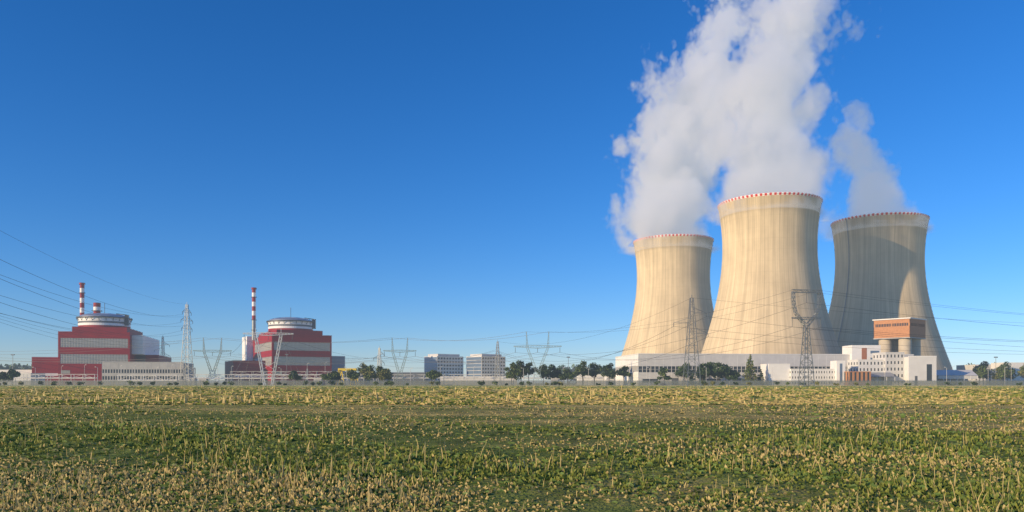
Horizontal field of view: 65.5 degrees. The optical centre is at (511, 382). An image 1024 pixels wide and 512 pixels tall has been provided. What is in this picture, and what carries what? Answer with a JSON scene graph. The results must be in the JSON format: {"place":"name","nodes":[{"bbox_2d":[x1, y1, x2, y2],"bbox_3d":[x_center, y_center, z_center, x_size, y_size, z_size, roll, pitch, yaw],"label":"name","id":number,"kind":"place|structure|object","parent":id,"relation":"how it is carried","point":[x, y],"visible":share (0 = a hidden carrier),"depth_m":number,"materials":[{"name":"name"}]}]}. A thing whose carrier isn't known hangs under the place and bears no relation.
{"place":"outdoors","nodes":[
{"label":"outdoors","id":0,"kind":"place"},
{"bbox_2d":[0,370,44,380],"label":"buildings","id":1,"kind":"structure","parent":0,"point":[25,371],"depth_m":649.83,"materials":[{"name":"white"}]},
{"bbox_2d":[102,362,193,380],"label":"service building","id":2,"kind":"structure","parent":0,"point":[111,371],"depth_m":616.32,"materials":[{"name":"white concrete"}]},
{"bbox_2d":[154,337,169,355],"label":"transmission tower","id":3,"kind":"structure","parent":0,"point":[162,347],"depth_m":759.31,"materials":[{"name":"metal"}]},
{"bbox_2d":[334,372,615,380],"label":"buildings","id":4,"kind":"structure","parent":0,"point":[606,378],"depth_m":760.00,"materials":[{"name":"white paint"}]},
{"bbox_2d":[0,386,1023,511],"bbox_3d":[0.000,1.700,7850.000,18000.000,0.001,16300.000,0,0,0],"label":"field ground","id":5,"kind":"structure","parent":0,"point":[623,504],"depth_m":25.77,"materials":[{"name":"plant"}]},
{"bbox_2d":[32,283,170,380],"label":"reactor building","id":6,"kind":"structure","parent":5,"relation":"on","point":[71,363],"depth_m":690.30,"materials":[{"name":"red paint"}]},
{"bbox_2d":[180,304,193,380],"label":"transmission tower","id":7,"kind":"structure","parent":5,"relation":"on","point":[186,320],"depth_m":559.49,"materials":[{"name":"metal"}]},
{"bbox_2d":[0,231,1021,371],"bbox_3d":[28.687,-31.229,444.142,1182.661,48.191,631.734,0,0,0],"label":"power lines","id":8,"kind":"object","parent":7,"relation":"attached to","point":[482,338],"visible":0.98,"depth_m":443.92,"materials":[{"name":"grey metal"}]},
{"bbox_2d":[193,338,231,380],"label":"transmission tower","id":9,"kind":"structure","parent":5,"relation":"on","point":[212,355],"depth_m":639.95,"materials":[{"name":"grey metal"}]},
{"bbox_2d":[228,328,300,385],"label":"guyed pylon","id":10,"kind":"object","parent":5,"relation":"on","point":[262,375],"visible":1,"depth_m":499.75,"materials":[{"name":"metal"}]},
{"bbox_2d":[225,287,344,380],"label":"reactor building","id":11,"kind":"structure","parent":5,"relation":"on","point":[301,329],"depth_m":760.72,"materials":[{"name":"red paint"}]},
{"bbox_2d":[13,368,603,380],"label":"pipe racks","id":12,"kind":"object","parent":5,"relation":"on","point":[306,374],"visible":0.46,"depth_m":599.85,"materials":[{"name":"metal"}]},
{"bbox_2d":[338,368,357,380],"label":"gantry crane","id":13,"kind":"object","parent":5,"relation":"on","point":[344,369],"visible":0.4,"depth_m":588.20,"materials":[{"name":"yellow paint"}]},
{"bbox_2d":[373,346,384,380],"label":"transmission tower","id":14,"kind":"structure","parent":5,"relation":"on","point":[379,350],"depth_m":619.54,"materials":[{"name":"metal"}]},
{"bbox_2d":[383,338,415,380],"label":"transmission tower","id":15,"kind":"structure","parent":5,"relation":"on","point":[395,357],"depth_m":604.55,"materials":[{"name":"grey metal"}]},
{"bbox_2d":[424,354,462,380],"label":"office block","id":16,"kind":"structure","parent":5,"relation":"on","point":[444,369],"depth_m":860.58,"materials":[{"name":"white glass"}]},
{"bbox_2d":[466,354,504,375],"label":"office block","id":17,"kind":"structure","parent":5,"relation":"on","point":[483,366],"depth_m":859.75,"materials":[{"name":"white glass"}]},
{"bbox_2d":[494,339,500,380],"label":"transmission tower","id":18,"kind":"structure","parent":5,"relation":"on","point":[499,375],"depth_m":599.17,"materials":[{"name":"metal"}]},
{"bbox_2d":[0,354,1023,385],"bbox_3d":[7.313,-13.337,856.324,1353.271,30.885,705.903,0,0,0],"label":"trees","id":19,"kind":"object","parent":5,"relation":"on","point":[712,369],"visible":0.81,"depth_m":557.53,"materials":[{"name":"green plant"}]},
{"bbox_2d":[0,380,1023,385],"bbox_3d":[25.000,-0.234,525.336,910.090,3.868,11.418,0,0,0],"label":"perimeter fence","id":20,"kind":"object","parent":5,"relation":"on","point":[566,383],"visible":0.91,"depth_m":520.00,"materials":[{"name":"grey metal"}]},
{"bbox_2d":[11,354,1013,380],"bbox_3d":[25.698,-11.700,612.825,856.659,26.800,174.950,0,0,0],"label":"light poles","id":21,"kind":"object","parent":5,"relation":"on","point":[411,368],"visible":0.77,"depth_m":525.97,"materials":[{"name":"metal"}]},
{"bbox_2d":[514,332,557,380],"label":"transmission tower","id":22,"kind":"structure","parent":5,"relation":"on","point":[527,346],"depth_m":547.31,"materials":[{"name":"grey metal"}]},
{"bbox_2d":[621,234,713,355],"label":"cooling tower","id":23,"kind":"structure","parent":5,"relation":"on","point":[673,270],"depth_m":808.95,"materials":[{"name":"concrete"}]},
{"bbox_2d":[673,295,706,385],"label":"transmission tower","id":24,"kind":"structure","parent":5,"relation":"on","point":[690,331],"depth_m":399.78,"materials":[{"name":"metal"}]},
{"bbox_2d":[615,353,913,380],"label":"machine hall","id":25,"kind":"structure","parent":5,"relation":"on","point":[639,370],"depth_m":571.35,"materials":[{"name":"white concrete"}]},
{"bbox_2d":[701,192,840,353],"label":"cooling tower","id":26,"kind":"structure","parent":5,"relation":"on","point":[769,244],"depth_m":632.62,"materials":[{"name":"concrete"}]},
{"bbox_2d":[791,289,821,385],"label":"electricity pylon","id":27,"kind":"structure","parent":5,"relation":"on","point":[807,348],"depth_m":387.62,"materials":[{"name":"metal"}]},
{"bbox_2d":[760,345,936,380],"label":"admin cluster","id":28,"kind":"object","parent":5,"relation":"on","point":[873,363],"visible":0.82,"depth_m":549.00,"materials":[{"name":"white concrete"}]},
{"bbox_2d":[828,212,952,369],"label":"cooling tower","id":29,"kind":"structure","parent":5,"relation":"on","point":[879,256],"depth_m":707.19,"materials":[{"name":"concrete"}]},
{"bbox_2d":[0,385,1023,404],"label":"field grass","id":30,"kind":"structure","parent":0,"point":[401,395],"depth_m":97.16,"materials":[{"name":"plant"}]},
{"bbox_2d":[0,0,1023,380],"label":"sky","id":31,"kind":"structure","parent":0,"point":[433,171],"materials":[{"name":"blue"}]},
{"bbox_2d":[872,317,926,355],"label":"tank house","id":32,"kind":"structure","parent":0,"point":[905,327],"depth_m":601.98,"materials":[{"name":"orange brick"}]},
{"bbox_2d":[936,370,977,380],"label":"warehouse","id":33,"kind":"structure","parent":0,"point":[958,375],"depth_m":561.35,"materials":[{"name":"white paint"}]},
{"bbox_2d":[956,362,1023,380],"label":"warehouse","id":34,"kind":"structure","parent":0,"point":[1016,366],"depth_m":691.28,"materials":[{"name":"white"}]}
]}

